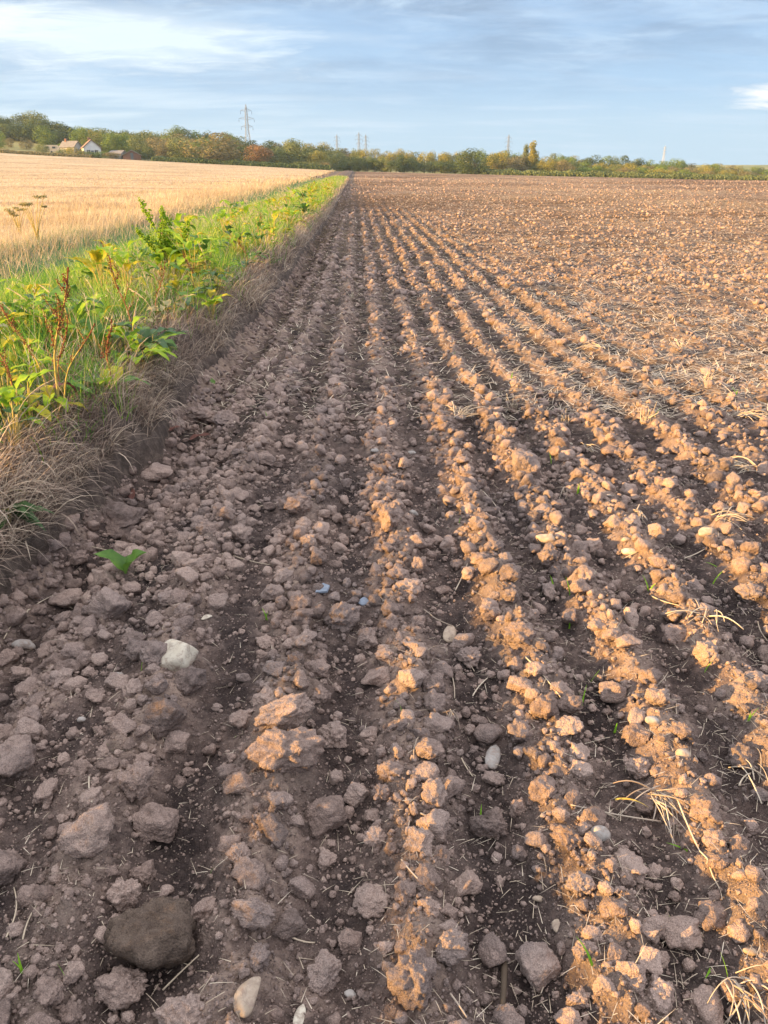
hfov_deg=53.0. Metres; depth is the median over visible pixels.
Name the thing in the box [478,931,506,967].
soil clod
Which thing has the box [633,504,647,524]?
stubble tuft
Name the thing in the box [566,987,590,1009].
soil clod
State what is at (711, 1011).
soil clod
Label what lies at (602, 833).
stone
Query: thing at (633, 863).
soil clod
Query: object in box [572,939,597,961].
soil clod
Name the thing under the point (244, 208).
leafy weed
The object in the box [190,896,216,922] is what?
soil clod
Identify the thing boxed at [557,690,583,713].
soil clod
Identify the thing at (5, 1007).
soil clod
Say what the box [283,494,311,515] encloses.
soil clod
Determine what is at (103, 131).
broadleaf tree
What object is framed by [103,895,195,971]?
stone
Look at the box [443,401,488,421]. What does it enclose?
stubble tuft
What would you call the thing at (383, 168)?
broadleaf tree
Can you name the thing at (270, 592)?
soil clod
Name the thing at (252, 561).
straw stalk
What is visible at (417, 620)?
soil clod
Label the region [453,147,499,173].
broadleaf tree
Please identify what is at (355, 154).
broadleaf tree
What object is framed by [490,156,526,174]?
broadleaf tree
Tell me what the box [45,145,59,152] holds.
caravan
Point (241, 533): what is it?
soil clod
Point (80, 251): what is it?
short grass
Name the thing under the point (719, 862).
soil clod
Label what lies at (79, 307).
leafy weed
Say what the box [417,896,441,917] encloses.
soil clod
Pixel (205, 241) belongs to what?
leafy weed
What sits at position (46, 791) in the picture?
soil clod
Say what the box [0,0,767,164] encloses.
sky
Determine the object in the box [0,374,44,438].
leafy weed
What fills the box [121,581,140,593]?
soil clod
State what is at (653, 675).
soil clod
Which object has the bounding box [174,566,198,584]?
soil clod
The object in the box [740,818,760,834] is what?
soil clod
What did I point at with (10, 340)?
leafy weed
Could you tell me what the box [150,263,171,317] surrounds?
dock plant
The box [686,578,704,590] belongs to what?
soil clod
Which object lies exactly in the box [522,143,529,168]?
poplar tree
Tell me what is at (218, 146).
broadleaf tree
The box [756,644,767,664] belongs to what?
soil clod
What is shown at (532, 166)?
broadleaf tree
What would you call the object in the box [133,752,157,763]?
soil clod
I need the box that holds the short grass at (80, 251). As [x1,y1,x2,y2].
[0,176,330,292]
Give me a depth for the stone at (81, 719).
2.08 m
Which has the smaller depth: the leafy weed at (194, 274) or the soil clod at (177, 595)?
the soil clod at (177, 595)
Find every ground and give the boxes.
[0,133,767,179]
[0,171,353,595]
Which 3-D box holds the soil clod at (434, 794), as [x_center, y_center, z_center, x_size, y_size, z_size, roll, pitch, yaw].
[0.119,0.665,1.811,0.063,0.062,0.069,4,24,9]
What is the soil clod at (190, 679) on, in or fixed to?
on the ploughed field at (180, 868)
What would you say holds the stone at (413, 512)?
on the ploughed field at (180, 868)
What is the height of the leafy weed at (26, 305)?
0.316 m
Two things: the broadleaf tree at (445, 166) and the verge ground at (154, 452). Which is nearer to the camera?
the verge ground at (154, 452)
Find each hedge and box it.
[0,149,93,157]
[151,156,330,169]
[479,168,767,179]
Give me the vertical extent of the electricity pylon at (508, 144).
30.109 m
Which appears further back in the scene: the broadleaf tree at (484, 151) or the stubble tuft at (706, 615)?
the broadleaf tree at (484, 151)
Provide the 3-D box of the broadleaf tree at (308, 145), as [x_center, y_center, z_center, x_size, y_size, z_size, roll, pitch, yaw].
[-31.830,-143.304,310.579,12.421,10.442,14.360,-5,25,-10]
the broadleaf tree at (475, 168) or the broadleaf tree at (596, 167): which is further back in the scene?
the broadleaf tree at (596, 167)
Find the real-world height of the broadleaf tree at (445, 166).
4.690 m
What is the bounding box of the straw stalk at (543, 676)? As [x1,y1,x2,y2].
[525,656,560,697]
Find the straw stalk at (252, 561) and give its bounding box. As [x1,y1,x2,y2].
[233,555,270,564]
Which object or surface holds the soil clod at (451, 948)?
on the ploughed field at (180, 868)
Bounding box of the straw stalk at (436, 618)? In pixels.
[423,609,452,625]
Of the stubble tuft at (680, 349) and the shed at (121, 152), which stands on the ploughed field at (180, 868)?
the stubble tuft at (680, 349)
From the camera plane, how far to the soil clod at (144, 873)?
1.64 m
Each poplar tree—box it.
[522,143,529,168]
[527,140,539,175]
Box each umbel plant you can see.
[4,207,27,232]
[18,193,46,239]
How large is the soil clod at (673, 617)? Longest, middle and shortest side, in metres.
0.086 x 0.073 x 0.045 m
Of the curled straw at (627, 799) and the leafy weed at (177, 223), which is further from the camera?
the leafy weed at (177, 223)
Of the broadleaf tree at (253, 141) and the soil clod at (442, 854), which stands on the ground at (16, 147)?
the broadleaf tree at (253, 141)
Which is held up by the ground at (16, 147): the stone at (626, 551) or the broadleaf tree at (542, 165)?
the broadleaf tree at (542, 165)
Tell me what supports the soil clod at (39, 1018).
on the ploughed field at (180, 868)
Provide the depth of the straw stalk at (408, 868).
1.62 m
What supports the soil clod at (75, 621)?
on the ploughed field at (180, 868)
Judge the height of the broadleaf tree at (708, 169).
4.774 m
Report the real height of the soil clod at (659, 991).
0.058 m
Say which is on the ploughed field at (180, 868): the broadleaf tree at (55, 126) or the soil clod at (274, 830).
the soil clod at (274, 830)
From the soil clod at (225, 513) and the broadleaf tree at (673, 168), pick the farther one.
the broadleaf tree at (673, 168)
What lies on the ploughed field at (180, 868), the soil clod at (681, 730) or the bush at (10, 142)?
the soil clod at (681, 730)
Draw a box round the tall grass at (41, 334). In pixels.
[0,175,346,509]
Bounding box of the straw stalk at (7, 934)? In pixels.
[5,887,16,937]
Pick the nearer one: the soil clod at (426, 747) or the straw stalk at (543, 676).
the soil clod at (426, 747)
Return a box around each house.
[58,139,81,153]
[80,137,100,155]
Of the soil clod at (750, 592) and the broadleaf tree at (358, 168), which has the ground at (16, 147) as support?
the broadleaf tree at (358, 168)
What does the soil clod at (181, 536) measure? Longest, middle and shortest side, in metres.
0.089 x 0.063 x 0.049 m
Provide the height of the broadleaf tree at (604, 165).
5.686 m
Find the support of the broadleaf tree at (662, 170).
on the ground at (16, 147)
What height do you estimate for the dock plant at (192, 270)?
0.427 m
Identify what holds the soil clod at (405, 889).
on the ploughed field at (180, 868)
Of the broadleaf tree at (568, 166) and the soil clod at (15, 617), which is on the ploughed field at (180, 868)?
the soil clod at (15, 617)
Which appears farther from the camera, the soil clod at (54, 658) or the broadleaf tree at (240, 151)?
the broadleaf tree at (240, 151)
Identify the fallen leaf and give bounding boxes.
[128,488,134,498]
[190,433,209,439]
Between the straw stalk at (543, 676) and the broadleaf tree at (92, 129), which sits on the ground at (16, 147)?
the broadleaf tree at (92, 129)
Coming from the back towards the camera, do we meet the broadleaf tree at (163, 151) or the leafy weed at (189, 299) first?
the broadleaf tree at (163, 151)
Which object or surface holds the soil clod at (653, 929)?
on the ploughed field at (180, 868)
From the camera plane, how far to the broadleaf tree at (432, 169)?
264.99 m
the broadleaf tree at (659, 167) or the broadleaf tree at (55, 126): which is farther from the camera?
the broadleaf tree at (55, 126)
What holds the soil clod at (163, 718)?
on the ploughed field at (180, 868)
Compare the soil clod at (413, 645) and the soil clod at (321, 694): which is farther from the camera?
the soil clod at (413, 645)
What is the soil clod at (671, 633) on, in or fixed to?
on the ploughed field at (180, 868)
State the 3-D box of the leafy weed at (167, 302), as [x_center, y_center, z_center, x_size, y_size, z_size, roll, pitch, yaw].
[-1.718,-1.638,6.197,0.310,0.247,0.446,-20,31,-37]
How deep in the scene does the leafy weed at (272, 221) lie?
12.83 m
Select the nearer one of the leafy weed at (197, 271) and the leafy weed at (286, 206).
the leafy weed at (197, 271)
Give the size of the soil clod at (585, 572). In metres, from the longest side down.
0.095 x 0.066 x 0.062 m
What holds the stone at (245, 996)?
on the ploughed field at (180, 868)
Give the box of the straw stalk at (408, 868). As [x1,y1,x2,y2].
[401,859,417,878]
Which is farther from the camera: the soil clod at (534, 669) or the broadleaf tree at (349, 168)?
the broadleaf tree at (349, 168)
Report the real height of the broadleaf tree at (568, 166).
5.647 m
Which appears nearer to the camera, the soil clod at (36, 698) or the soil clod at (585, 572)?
the soil clod at (36, 698)
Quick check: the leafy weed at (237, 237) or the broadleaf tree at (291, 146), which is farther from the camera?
the broadleaf tree at (291, 146)
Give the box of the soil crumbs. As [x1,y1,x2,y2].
[0,176,767,1023]
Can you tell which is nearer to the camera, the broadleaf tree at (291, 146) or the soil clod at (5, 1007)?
the soil clod at (5, 1007)
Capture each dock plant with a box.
[0,266,95,419]
[0,304,60,357]
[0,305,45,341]
[0,347,62,419]
[45,315,92,397]
[66,319,148,389]
[99,253,158,346]
[101,241,141,289]
[132,195,193,274]
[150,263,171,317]
[179,251,216,290]
[238,239,261,266]
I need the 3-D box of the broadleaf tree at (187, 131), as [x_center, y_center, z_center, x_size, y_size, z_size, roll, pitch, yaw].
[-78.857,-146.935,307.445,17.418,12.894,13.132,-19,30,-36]
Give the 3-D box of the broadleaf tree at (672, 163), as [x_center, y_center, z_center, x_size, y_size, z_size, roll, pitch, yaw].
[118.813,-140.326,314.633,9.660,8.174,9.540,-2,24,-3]
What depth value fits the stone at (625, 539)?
3.05 m
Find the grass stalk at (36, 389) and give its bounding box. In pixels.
[13,378,54,440]
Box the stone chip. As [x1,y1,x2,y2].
[315,583,329,592]
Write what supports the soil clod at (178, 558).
on the ploughed field at (180, 868)
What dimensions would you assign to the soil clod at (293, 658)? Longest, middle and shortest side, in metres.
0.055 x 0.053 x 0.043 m
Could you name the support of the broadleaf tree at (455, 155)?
on the ground at (16, 147)
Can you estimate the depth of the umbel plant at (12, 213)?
17.50 m
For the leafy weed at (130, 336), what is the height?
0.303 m
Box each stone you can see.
[11,639,35,650]
[77,717,85,721]
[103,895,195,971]
[159,639,198,671]
[201,614,211,619]
[233,976,260,1017]
[293,1004,305,1023]
[344,989,355,997]
[358,597,368,605]
[370,448,378,452]
[409,510,417,515]
[443,626,455,642]
[485,745,500,769]
[532,895,542,901]
[536,534,554,544]
[551,919,559,932]
[590,825,610,841]
[621,537,629,541]
[621,548,635,554]
[645,716,659,724]
[675,748,690,757]
[698,527,714,536]
[743,947,758,956]
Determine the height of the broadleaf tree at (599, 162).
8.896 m
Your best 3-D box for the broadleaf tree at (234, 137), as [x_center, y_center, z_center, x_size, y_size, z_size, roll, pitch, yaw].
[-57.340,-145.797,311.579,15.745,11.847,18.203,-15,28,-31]
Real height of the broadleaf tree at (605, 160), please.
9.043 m
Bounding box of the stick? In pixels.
[500,961,507,1004]
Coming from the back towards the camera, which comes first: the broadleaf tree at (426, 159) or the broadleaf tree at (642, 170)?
the broadleaf tree at (426, 159)
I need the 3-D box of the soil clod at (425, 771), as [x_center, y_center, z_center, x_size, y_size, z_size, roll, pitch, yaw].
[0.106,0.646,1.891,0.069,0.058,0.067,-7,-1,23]
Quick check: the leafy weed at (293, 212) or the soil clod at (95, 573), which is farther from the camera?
the leafy weed at (293, 212)
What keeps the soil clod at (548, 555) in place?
on the ploughed field at (180, 868)
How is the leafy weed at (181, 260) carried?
on the verge ground at (154, 452)
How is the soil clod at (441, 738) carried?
on the ploughed field at (180, 868)
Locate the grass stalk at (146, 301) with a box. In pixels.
[129,288,157,325]
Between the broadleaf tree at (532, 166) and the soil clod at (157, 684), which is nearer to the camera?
the soil clod at (157, 684)
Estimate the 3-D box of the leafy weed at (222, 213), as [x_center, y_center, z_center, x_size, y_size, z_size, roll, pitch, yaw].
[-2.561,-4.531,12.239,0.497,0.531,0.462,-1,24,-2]
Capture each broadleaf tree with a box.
[0,113,28,130]
[0,117,19,131]
[0,124,15,138]
[1,121,35,140]
[10,110,50,135]
[14,123,48,142]
[24,118,63,136]
[32,125,57,145]
[34,131,70,143]
[36,121,72,131]
[48,123,87,142]
[58,127,77,140]
[67,125,91,140]
[69,126,88,145]
[74,127,103,137]
[81,129,103,151]
[83,133,109,152]
[87,128,118,137]
[100,131,122,152]
[103,130,130,142]
[109,132,131,151]
[124,137,148,159]
[129,135,154,149]
[130,130,152,146]
[141,145,153,160]
[144,129,178,153]
[144,136,170,155]
[150,137,175,161]
[160,125,192,155]
[165,135,199,157]
[169,126,203,156]
[170,133,199,157]
[176,132,245,160]
[186,129,200,147]
[190,137,214,157]
[200,130,211,151]
[210,138,236,156]
[229,142,247,159]
[231,136,255,158]
[232,146,262,160]
[243,144,274,161]
[245,139,256,146]
[258,140,276,161]
[265,148,289,161]
[271,138,312,167]
[286,150,311,162]
[300,147,320,161]
[301,143,314,151]
[307,145,327,161]
[307,150,327,163]
[309,150,334,169]
[315,141,334,153]
[322,154,347,170]
[323,148,346,162]
[328,151,350,169]
[337,156,360,170]
[338,147,351,156]
[342,150,365,170]
[348,156,366,171]
[349,148,363,170]
[358,156,375,171]
[359,148,371,171]
[366,148,382,171]
[366,158,381,171]
[373,156,392,171]
[380,152,400,171]
[384,159,403,171]
[391,148,408,166]
[394,154,414,172]
[396,151,414,165]
[403,158,423,172]
[405,152,425,172]
[414,151,434,169]
[414,161,435,172]
[424,161,443,172]
[425,150,436,172]
[433,160,456,172]
[434,151,451,172]
[436,152,453,172]
[451,151,459,172]
[451,162,471,173]
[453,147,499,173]
[455,152,475,172]
[473,148,489,173]
[481,151,509,169]
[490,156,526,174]
[501,149,518,159]
[506,154,531,170]
[529,162,539,170]
[535,156,558,170]
[554,153,567,161]
[555,159,573,176]
[569,160,583,176]
[572,161,592,169]
[575,167,597,176]
[578,158,594,166]
[581,165,605,176]
[586,154,604,168]
[594,155,614,169]
[596,162,613,171]
[602,165,620,172]
[607,155,621,165]
[609,155,632,167]
[616,167,630,172]
[623,162,639,170]
[629,159,642,169]
[634,157,646,166]
[635,167,652,173]
[643,168,666,174]
[646,159,658,168]
[653,164,667,178]
[665,158,686,170]
[668,166,681,172]
[670,169,690,178]
[674,159,687,168]
[676,167,697,173]
[687,163,695,172]
[689,167,705,179]
[697,166,716,178]
[706,163,720,172]
[713,170,727,174]
[715,163,725,171]
[723,165,738,171]
[723,169,737,175]
[731,166,746,174]
[734,171,754,175]
[738,166,762,174]
[752,167,764,174]
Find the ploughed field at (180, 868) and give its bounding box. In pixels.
[0,172,767,1023]
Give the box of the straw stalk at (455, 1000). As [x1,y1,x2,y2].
[450,993,466,1017]
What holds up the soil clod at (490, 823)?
on the ploughed field at (180, 868)
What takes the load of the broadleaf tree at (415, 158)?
on the ground at (16, 147)
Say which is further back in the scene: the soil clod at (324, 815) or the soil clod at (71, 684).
the soil clod at (71, 684)
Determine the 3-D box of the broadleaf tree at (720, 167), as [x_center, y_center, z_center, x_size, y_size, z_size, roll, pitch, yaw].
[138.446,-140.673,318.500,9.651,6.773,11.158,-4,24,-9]
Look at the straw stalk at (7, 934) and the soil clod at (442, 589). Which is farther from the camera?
the soil clod at (442, 589)
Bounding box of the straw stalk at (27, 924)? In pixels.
[22,905,36,939]
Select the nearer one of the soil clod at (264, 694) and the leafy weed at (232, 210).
the soil clod at (264, 694)
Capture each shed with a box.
[109,150,125,158]
[122,150,141,159]
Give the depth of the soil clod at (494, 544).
2.98 m
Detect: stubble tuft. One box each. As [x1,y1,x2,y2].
[345,290,357,300]
[439,709,459,729]
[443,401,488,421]
[506,393,518,412]
[513,323,529,332]
[553,486,566,497]
[560,410,569,425]
[576,342,605,351]
[579,442,600,451]
[598,780,690,849]
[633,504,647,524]
[635,402,658,425]
[665,599,743,631]
[669,337,690,352]
[700,369,713,382]
[706,964,767,1023]
[711,506,753,529]
[728,747,767,803]
[731,456,759,473]
[732,408,767,421]
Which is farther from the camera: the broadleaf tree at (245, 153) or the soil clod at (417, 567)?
the broadleaf tree at (245, 153)
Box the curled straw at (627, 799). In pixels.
[615,798,644,804]
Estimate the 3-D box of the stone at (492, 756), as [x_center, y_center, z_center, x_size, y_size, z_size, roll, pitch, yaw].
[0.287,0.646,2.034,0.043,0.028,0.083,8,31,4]
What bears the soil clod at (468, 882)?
on the ploughed field at (180, 868)
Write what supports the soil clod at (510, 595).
on the ploughed field at (180, 868)
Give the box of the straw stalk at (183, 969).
[162,955,198,989]
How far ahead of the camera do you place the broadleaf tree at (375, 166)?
262.20 m
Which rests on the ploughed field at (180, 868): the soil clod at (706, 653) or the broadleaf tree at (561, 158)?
the soil clod at (706, 653)
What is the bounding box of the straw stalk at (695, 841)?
[676,797,719,888]
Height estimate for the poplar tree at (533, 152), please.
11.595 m
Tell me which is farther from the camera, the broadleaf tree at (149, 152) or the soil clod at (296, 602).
the broadleaf tree at (149, 152)
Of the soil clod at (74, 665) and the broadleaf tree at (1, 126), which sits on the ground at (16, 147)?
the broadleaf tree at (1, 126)
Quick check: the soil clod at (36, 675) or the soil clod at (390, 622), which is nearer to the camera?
the soil clod at (36, 675)
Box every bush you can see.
[0,131,7,147]
[3,138,14,146]
[18,139,34,148]
[34,144,49,152]
[56,148,68,153]
[66,147,85,153]
[76,151,99,156]
[90,151,107,157]
[101,152,120,158]
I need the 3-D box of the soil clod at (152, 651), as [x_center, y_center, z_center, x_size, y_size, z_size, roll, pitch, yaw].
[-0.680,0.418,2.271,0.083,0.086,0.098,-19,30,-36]
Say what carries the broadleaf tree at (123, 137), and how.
on the ground at (16, 147)
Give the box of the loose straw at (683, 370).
[1,176,767,1023]
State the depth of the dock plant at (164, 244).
7.96 m
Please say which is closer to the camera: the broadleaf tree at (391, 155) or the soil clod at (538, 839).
the soil clod at (538, 839)
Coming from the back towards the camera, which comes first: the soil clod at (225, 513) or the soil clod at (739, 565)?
the soil clod at (225, 513)
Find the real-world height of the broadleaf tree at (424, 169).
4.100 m
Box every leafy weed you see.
[0,278,72,305]
[0,283,85,331]
[0,299,56,336]
[0,312,33,348]
[0,315,25,347]
[0,323,14,351]
[0,334,45,368]
[0,356,65,399]
[0,364,28,416]
[0,369,53,430]
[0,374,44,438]
[0,394,40,452]
[0,500,54,530]
[13,294,56,329]
[24,298,72,341]
[31,293,107,339]
[31,296,78,322]
[55,316,131,356]
[65,245,131,289]
[69,260,116,287]
[82,303,122,341]
[93,240,137,286]
[95,238,153,296]
[102,247,119,265]
[104,322,186,366]
[105,316,167,354]
[111,346,158,365]
[117,340,176,377]
[122,323,146,331]
[127,246,154,271]
[129,306,161,327]
[141,248,185,297]
[153,213,195,233]
[156,286,214,314]
[156,334,177,349]
[157,228,221,281]
[157,274,194,296]
[158,294,194,320]
[159,214,211,251]
[172,256,200,280]
[178,221,230,276]
[179,268,212,291]
[180,262,203,281]
[186,289,232,323]
[191,249,212,269]
[201,284,229,294]
[204,271,232,293]
[206,262,242,283]
[212,209,236,233]
[213,199,246,223]
[214,203,239,226]
[219,225,251,249]
[221,223,250,256]
[228,251,257,272]
[233,201,258,219]
[239,222,273,248]
[244,250,268,260]
[253,209,294,238]
[255,212,281,241]
[260,199,278,213]
[268,197,285,211]
[277,204,291,222]
[277,227,294,234]
[279,209,303,222]
[282,190,300,203]
[292,192,316,208]
[293,203,319,218]
[306,194,319,210]
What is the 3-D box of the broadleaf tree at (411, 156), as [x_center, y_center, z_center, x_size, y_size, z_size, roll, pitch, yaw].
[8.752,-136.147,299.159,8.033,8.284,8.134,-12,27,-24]
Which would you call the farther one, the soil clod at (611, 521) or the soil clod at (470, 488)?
the soil clod at (470, 488)
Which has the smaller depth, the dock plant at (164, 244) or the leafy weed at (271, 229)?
the dock plant at (164, 244)
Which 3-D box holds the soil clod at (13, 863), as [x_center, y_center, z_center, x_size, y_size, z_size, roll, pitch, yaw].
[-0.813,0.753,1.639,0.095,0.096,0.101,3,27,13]
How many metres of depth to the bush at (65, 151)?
257.34 m
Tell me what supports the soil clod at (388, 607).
on the ploughed field at (180, 868)
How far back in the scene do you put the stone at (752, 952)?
1.48 m
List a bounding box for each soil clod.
[0,648,19,666]
[0,724,13,740]
[0,734,35,777]
[0,848,27,885]
[0,967,14,997]
[0,997,10,1023]
[4,607,26,626]
[9,666,31,681]
[14,677,39,698]
[14,716,45,740]
[15,883,39,908]
[16,706,41,721]
[20,624,40,639]
[25,1012,60,1023]
[26,691,44,707]
[29,603,47,614]
[30,673,39,679]
[32,777,57,804]
[33,885,55,902]
[35,973,65,1007]
[37,652,60,668]
[38,640,50,661]
[48,588,84,607]
[49,667,73,684]
[54,610,71,624]
[54,658,83,673]
[57,1000,82,1023]
[58,802,114,857]
[60,641,85,660]
[60,676,87,695]
[62,961,84,984]
[67,550,87,565]
[69,603,83,619]
[69,615,84,629]
[69,758,90,776]
[77,614,96,631]
[78,786,104,808]
[84,687,104,702]
[87,573,92,585]
[87,586,132,619]
[90,652,108,665]
[92,569,102,584]
[94,964,148,1010]
[96,570,114,587]
[96,738,108,757]
[96,756,120,772]
[102,500,148,539]
[102,562,113,570]
[104,672,128,689]
[106,878,141,912]
[107,712,136,734]
[113,540,126,550]
[116,759,153,802]
[119,630,146,649]
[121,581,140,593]
[122,678,143,696]
[124,545,144,554]
[124,638,148,661]
[128,859,156,886]
[132,802,179,843]
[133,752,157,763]
[139,640,166,665]
[141,462,172,481]
[142,546,157,561]
[142,696,186,739]
[144,673,168,695]
[145,611,165,626]
[146,529,166,546]
[151,992,212,1023]
[157,589,171,606]
[163,730,189,753]
[168,588,187,606]
[169,416,185,435]
[171,551,191,566]
[171,615,193,630]
[173,602,194,617]
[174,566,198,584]
[174,665,206,695]
[177,531,190,541]
[181,558,204,567]
[187,403,213,425]
[190,515,204,529]
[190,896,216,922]
[196,521,215,535]
[198,553,214,565]
[206,593,228,611]
[210,409,239,426]
[215,450,230,463]
[216,506,234,520]
[216,763,246,782]
[217,834,240,853]
[222,770,253,794]
[225,559,244,572]
[225,842,250,864]
[229,487,248,500]
[229,708,251,728]
[230,524,252,543]
[230,855,271,891]
[231,896,275,930]
[245,726,325,773]
[247,942,270,972]
[251,686,274,704]
[253,692,314,731]
[255,634,272,649]
[258,451,275,465]
[258,813,288,850]
[260,584,283,600]
[262,660,284,676]
[267,791,293,812]
[268,533,286,546]
[272,908,307,940]
[273,567,293,585]
[278,499,286,509]
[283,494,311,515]
[286,651,303,665]
[288,875,315,900]
[289,594,311,609]
[290,608,313,624]
[291,635,312,647]
[292,669,308,689]
[300,534,316,548]
[300,629,316,638]
[303,659,330,678]
[305,795,347,837]
[305,948,341,995]
[309,547,327,565]
[310,603,325,618]
[310,649,326,662]
[310,684,330,705]
[312,521,329,537]
[317,720,346,748]
[317,847,337,870]
[323,601,360,632]
[337,928,362,954]
[343,781,369,807]
[347,515,365,529]
[352,883,389,918]
[357,627,377,649]
[359,726,377,739]
[360,666,389,686]
[363,825,387,848]
[364,808,379,821]
[371,783,389,802]
[374,647,393,664]
[377,502,403,531]
[377,760,403,780]
[378,613,399,633]
[379,599,403,615]
[386,942,437,1013]
[387,535,401,547]
[388,563,409,580]
[392,499,404,509]
[392,877,416,907]
[395,578,421,597]
[398,668,426,688]
[402,641,425,651]
[403,826,433,857]
[407,534,426,549]
[410,556,426,574]
[411,615,425,627]
[411,863,441,893]
[412,761,439,782]
[413,736,444,759]
[416,808,449,843]
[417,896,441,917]
[421,672,445,692]
[421,777,447,809]
[422,712,453,735]
[424,688,445,713]
[431,661,452,678]
[431,733,446,748]
[433,585,450,596]
[433,844,451,866]
[434,927,470,966]
[439,535,456,552]
[442,775,465,799]
[448,1019,468,1023]
[450,559,462,570]
[452,633,474,646]
[454,646,481,668]
[455,869,482,895]
[460,482,478,495]
[469,516,489,529]
[469,806,508,838]
[470,552,489,564]
[470,714,488,725]
[473,723,502,743]
[478,557,499,573]
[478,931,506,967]
[479,597,501,621]
[482,507,498,515]
[482,770,505,786]
[483,536,503,552]
[491,1002,524,1023]
[498,552,512,562]
[499,564,521,581]
[502,621,535,649]
[503,587,519,603]
[506,675,532,694]
[507,718,533,742]
[509,799,525,817]
[511,451,540,474]
[515,941,560,992]
[524,831,548,848]
[525,661,547,677]
[526,509,541,523]
[528,774,556,804]
[529,691,559,719]
[536,542,559,567]
[541,581,556,600]
[550,680,573,695]
[550,824,582,851]
[553,1006,582,1023]
[555,715,583,736]
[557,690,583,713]
[561,608,577,623]
[564,783,580,807]
[564,870,595,895]
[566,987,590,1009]
[568,759,592,780]
[569,578,591,593]
[569,742,589,761]
[571,540,588,552]
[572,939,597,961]
[578,564,593,583]
[579,806,606,826]
[586,537,602,554]
[586,618,604,635]
[592,974,615,995]
[598,680,626,702]
[599,898,627,919]
[601,627,622,641]
[603,515,621,527]
[606,942,626,964]
[612,847,649,883]
[614,634,642,648]
[615,960,646,993]
[621,723,651,747]
[622,513,641,527]
[622,607,638,626]
[625,757,650,779]
[627,707,645,723]
[634,795,658,816]
[637,945,662,975]
[638,668,662,684]
[641,914,665,943]
[644,687,671,705]
[644,974,674,1016]
[647,523,665,539]
[647,553,669,568]
[660,914,703,951]
[661,607,682,621]
[661,623,685,644]
[669,721,694,739]
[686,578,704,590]
[688,797,723,825]
[689,984,723,1023]
[692,640,719,665]
[693,899,726,932]
[696,602,715,618]
[701,828,726,847]
[707,854,730,870]
[725,742,758,770]
[729,834,749,860]
[731,557,750,574]
[733,582,763,601]
[740,541,759,555]
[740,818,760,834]
[745,670,767,691]
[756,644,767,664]
[761,563,767,573]
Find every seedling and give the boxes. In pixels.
[13,955,22,972]
[95,549,146,573]
[578,939,592,966]
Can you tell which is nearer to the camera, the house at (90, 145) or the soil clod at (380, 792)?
the soil clod at (380, 792)
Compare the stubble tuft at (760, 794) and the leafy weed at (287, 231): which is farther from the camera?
the leafy weed at (287, 231)
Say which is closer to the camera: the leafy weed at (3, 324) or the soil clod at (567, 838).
the soil clod at (567, 838)
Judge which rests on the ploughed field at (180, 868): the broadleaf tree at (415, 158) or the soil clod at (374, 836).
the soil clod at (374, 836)
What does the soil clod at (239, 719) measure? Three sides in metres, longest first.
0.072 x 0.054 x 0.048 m
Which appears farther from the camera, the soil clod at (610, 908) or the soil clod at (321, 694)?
the soil clod at (321, 694)
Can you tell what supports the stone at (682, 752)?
on the ploughed field at (180, 868)
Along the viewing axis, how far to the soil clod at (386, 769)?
1.88 m
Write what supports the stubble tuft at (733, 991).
on the ploughed field at (180, 868)
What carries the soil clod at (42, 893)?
on the ploughed field at (180, 868)
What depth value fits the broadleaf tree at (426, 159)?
296.86 m
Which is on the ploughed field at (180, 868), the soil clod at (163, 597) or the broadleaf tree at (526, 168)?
the soil clod at (163, 597)
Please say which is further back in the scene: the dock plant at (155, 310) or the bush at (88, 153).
the bush at (88, 153)
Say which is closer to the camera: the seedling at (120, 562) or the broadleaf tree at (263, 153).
the seedling at (120, 562)
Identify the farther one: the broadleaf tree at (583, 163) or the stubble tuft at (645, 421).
the broadleaf tree at (583, 163)
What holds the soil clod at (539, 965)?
on the ploughed field at (180, 868)
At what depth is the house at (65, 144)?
259.63 m
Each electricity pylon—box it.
[239,104,253,139]
[356,133,362,149]
[505,136,511,153]
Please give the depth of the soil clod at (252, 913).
1.48 m
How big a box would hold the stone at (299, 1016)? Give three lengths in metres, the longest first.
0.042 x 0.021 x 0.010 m
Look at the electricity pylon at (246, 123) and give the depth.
462.54 m
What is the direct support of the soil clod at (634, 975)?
on the ploughed field at (180, 868)
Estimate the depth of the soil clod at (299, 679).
2.17 m
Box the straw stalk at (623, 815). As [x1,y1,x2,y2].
[570,804,660,821]
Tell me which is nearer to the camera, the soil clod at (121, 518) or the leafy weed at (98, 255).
the soil clod at (121, 518)
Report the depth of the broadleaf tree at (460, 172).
260.35 m
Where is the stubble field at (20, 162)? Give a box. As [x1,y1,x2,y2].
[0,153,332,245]
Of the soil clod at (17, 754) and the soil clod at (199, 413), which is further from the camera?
the soil clod at (199, 413)
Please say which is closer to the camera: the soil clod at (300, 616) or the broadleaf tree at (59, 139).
the soil clod at (300, 616)
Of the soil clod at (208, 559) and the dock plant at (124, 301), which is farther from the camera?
the dock plant at (124, 301)
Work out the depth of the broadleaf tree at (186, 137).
287.14 m
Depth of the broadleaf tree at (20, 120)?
308.93 m
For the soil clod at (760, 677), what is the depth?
2.24 m
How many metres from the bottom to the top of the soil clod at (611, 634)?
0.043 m
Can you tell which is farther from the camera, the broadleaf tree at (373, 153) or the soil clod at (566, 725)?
the broadleaf tree at (373, 153)
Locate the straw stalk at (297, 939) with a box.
[292,937,314,942]

